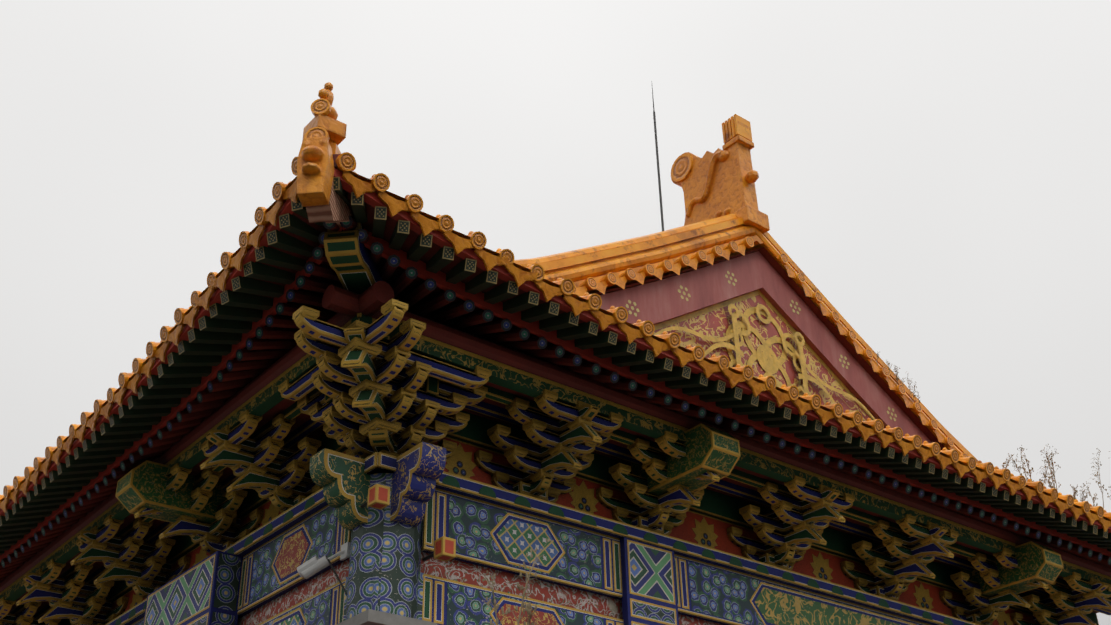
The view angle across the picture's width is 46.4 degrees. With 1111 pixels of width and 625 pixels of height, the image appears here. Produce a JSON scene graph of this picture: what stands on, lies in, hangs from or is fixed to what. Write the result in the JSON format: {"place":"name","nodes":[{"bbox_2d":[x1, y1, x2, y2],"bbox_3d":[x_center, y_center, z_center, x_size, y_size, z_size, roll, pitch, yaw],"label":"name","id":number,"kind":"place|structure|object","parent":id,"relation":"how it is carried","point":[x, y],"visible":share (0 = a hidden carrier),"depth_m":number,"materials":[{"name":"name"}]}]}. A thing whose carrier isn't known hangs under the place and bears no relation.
{"place":"outdoors","nodes":[
{"label":"outdoors","id":0,"kind":"place"},
{"bbox_2d":[482,538,549,624],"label":"tree","id":1,"kind":"object","parent":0,"point":[527,608],"visible":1,"depth_m":3.33,"materials":[{"name":"brown plant"}]},
{"bbox_2d":[0,0,1110,624],"label":"sky","id":2,"kind":"structure","parent":0,"point":[939,171],"materials":[{"name":"white"}]},
{"bbox_2d":[513,88,977,462],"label":"gable roof","id":3,"kind":"structure","parent":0,"point":[699,277],"depth_m":15.23,"materials":[{"name":"orange ceramic"}]},
{"bbox_2d":[671,114,769,232],"bbox_3d":[2.084,-1.526,16.668,0.382,1.760,1.381,21,-37,-33],"label":"roof ridge ornament","id":4,"kind":"object","parent":3,"relation":"on","point":[718,182],"visible":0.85,"depth_m":16.55,"materials":[{"name":"orange ceramic"}]},
{"bbox_2d":[653,304,874,419],"bbox_3d":[2.486,1.105,14.632,5.500,2.790,0.070,21,-37,-33],"label":"gable ornament","id":5,"kind":"object","parent":3,"relation":"attached to","point":[762,354],"visible":0.29,"depth_m":15.05,"materials":[{"name":"gold paint"}]},
{"label":"ground","id":6,"kind":"structure","parent":0,"visible":0},
{"bbox_2d":[105,452,438,624],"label":"beams","id":7,"kind":"structure","parent":6,"relation":"on","point":[254,577],"depth_m":11.12,"materials":[{"name":"blue paint"}]},
{"bbox_2d":[0,597,60,624],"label":"brackets","id":8,"kind":"object","parent":7,"relation":"on","point":[24,616],"visible":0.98,"depth_m":15.03,"materials":[{"name":"blue paint"}]},
{"bbox_2d":[16,559,128,624],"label":"brackets","id":9,"kind":"object","parent":7,"relation":"on","point":[63,598],"visible":0.9,"depth_m":14.08,"materials":[{"name":"blue paint"}]},
{"bbox_2d":[70,515,190,598],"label":"brackets","id":10,"kind":"object","parent":7,"relation":"on","point":[119,558],"visible":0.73,"depth_m":13.05,"materials":[{"name":"blue paint"}]},
{"bbox_2d":[134,463,263,553],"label":"brackets","id":11,"kind":"object","parent":7,"relation":"on","point":[219,534],"visible":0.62,"depth_m":12.01,"materials":[{"name":"blue paint"}]},
{"bbox_2d":[0,281,438,624],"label":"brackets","id":12,"kind":"object","parent":7,"relation":"on","point":[140,486],"visible":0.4,"depth_m":11.89,"materials":[{"name":"blue paint"}]},
{"bbox_2d":[0,157,342,580],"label":"eave","id":13,"kind":"object","parent":12,"relation":"on","point":[232,331],"visible":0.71,"depth_m":10.82,"materials":[{"name":"orange ceramic"}]},
{"bbox_2d":[302,82,356,173],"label":"roof ornament","id":14,"kind":"structure","parent":13,"relation":"on","point":[324,121],"depth_m":9.09,"materials":[{"name":"orange ceramic"}]},
{"bbox_2d":[297,136,399,299],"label":"corner beam","id":15,"kind":"structure","parent":13,"relation":"attached to","point":[354,267],"depth_m":8.98,"materials":[{"name":"ceramic"}]},
{"bbox_2d":[200,410,322,512],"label":"brackets","id":16,"kind":"object","parent":7,"relation":"on","point":[267,465],"visible":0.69,"depth_m":11.12,"materials":[{"name":"blue paint"}]},
{"bbox_2d":[297,542,349,595],"bbox_3d":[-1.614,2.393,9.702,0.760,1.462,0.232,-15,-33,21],"label":"cctv camera","id":17,"kind":"object","parent":7,"relation":"attached to","point":[311,567],"visible":0.94,"depth_m":9.99,"materials":[{"name":"white metal"}]},
{"bbox_2d":[309,448,369,530],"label":"beam end","id":18,"kind":"structure","parent":7,"relation":"attached to","point":[342,479],"depth_m":9.97,"materials":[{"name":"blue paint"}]},
{"bbox_2d":[278,298,490,458],"bbox_3d":[-1.397,0.735,10.138,1.918,0.686,1.928,21,-37,-33],"label":"corner bracket set","id":19,"kind":"object","parent":7,"relation":"on","point":[364,379],"visible":0.79,"depth_m":10.03,"materials":[{"name":"blue paint"}]},
{"bbox_2d":[337,473,436,624],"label":"corner column","id":20,"kind":"structure","parent":6,"relation":"on","point":[384,583],"depth_m":9.77,"materials":[{"name":"blue paint"}]},
{"bbox_2d":[361,484,455,561],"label":"blocks","id":21,"kind":"structure","parent":20,"relation":"attached to","point":[379,499],"depth_m":9.82,"materials":[{"name":"orange paint"}]},
{"bbox_2d":[390,442,445,526],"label":"beam end","id":22,"kind":"structure","parent":20,"relation":"attached to","point":[417,473],"depth_m":9.92,"materials":[{"name":"paint"}]},
{"bbox_2d":[364,452,979,624],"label":"beams","id":23,"kind":"structure","parent":6,"relation":"on","point":[597,570],"depth_m":11.10,"materials":[{"name":"blue paint"}]},
{"bbox_2d":[474,389,623,502],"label":"brackets","id":24,"kind":"object","parent":23,"relation":"on","point":[549,458],"visible":0.94,"depth_m":10.97,"materials":[{"name":"blue paint"}]},
{"bbox_2d":[596,431,719,534],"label":"brackets","id":25,"kind":"object","parent":23,"relation":"on","point":[665,513],"visible":0.58,"depth_m":11.71,"materials":[{"name":"blue paint"}]},
{"bbox_2d":[322,284,1110,624],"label":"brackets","id":26,"kind":"object","parent":23,"relation":"on","point":[742,468],"visible":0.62,"depth_m":12.15,"materials":[{"name":"blue paint"}]},
{"bbox_2d":[333,152,1110,568],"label":"eave","id":27,"kind":"object","parent":26,"relation":"on","point":[439,268],"visible":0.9,"depth_m":10.88,"materials":[{"name":"orange ceramic"}]},
{"bbox_2d":[876,353,1110,508],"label":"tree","id":28,"kind":"object","parent":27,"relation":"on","point":[1045,467],"visible":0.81,"depth_m":14.69,"materials":[{"name":"brown plant"}]},
{"bbox_2d":[727,475,854,569],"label":"brackets","id":29,"kind":"object","parent":23,"relation":"on","point":[788,530],"visible":0.92,"depth_m":12.61,"materials":[{"name":"blue paint"}]},
{"bbox_2d":[840,514,958,600],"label":"brackets","id":30,"kind":"object","parent":23,"relation":"on","point":[896,562],"visible":0.94,"depth_m":13.53,"materials":[{"name":"blue paint"}]},
{"bbox_2d":[939,548,1047,624],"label":"brackets","id":31,"kind":"object","parent":23,"relation":"on","point":[980,609],"visible":0.54,"depth_m":14.44,"materials":[{"name":"blue paint"}]},
{"bbox_2d":[1010,572,1110,624],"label":"brackets","id":32,"kind":"object","parent":23,"relation":"on","point":[1077,602],"visible":0.9,"depth_m":15.15,"materials":[{"name":"blue paint"}]}
]}

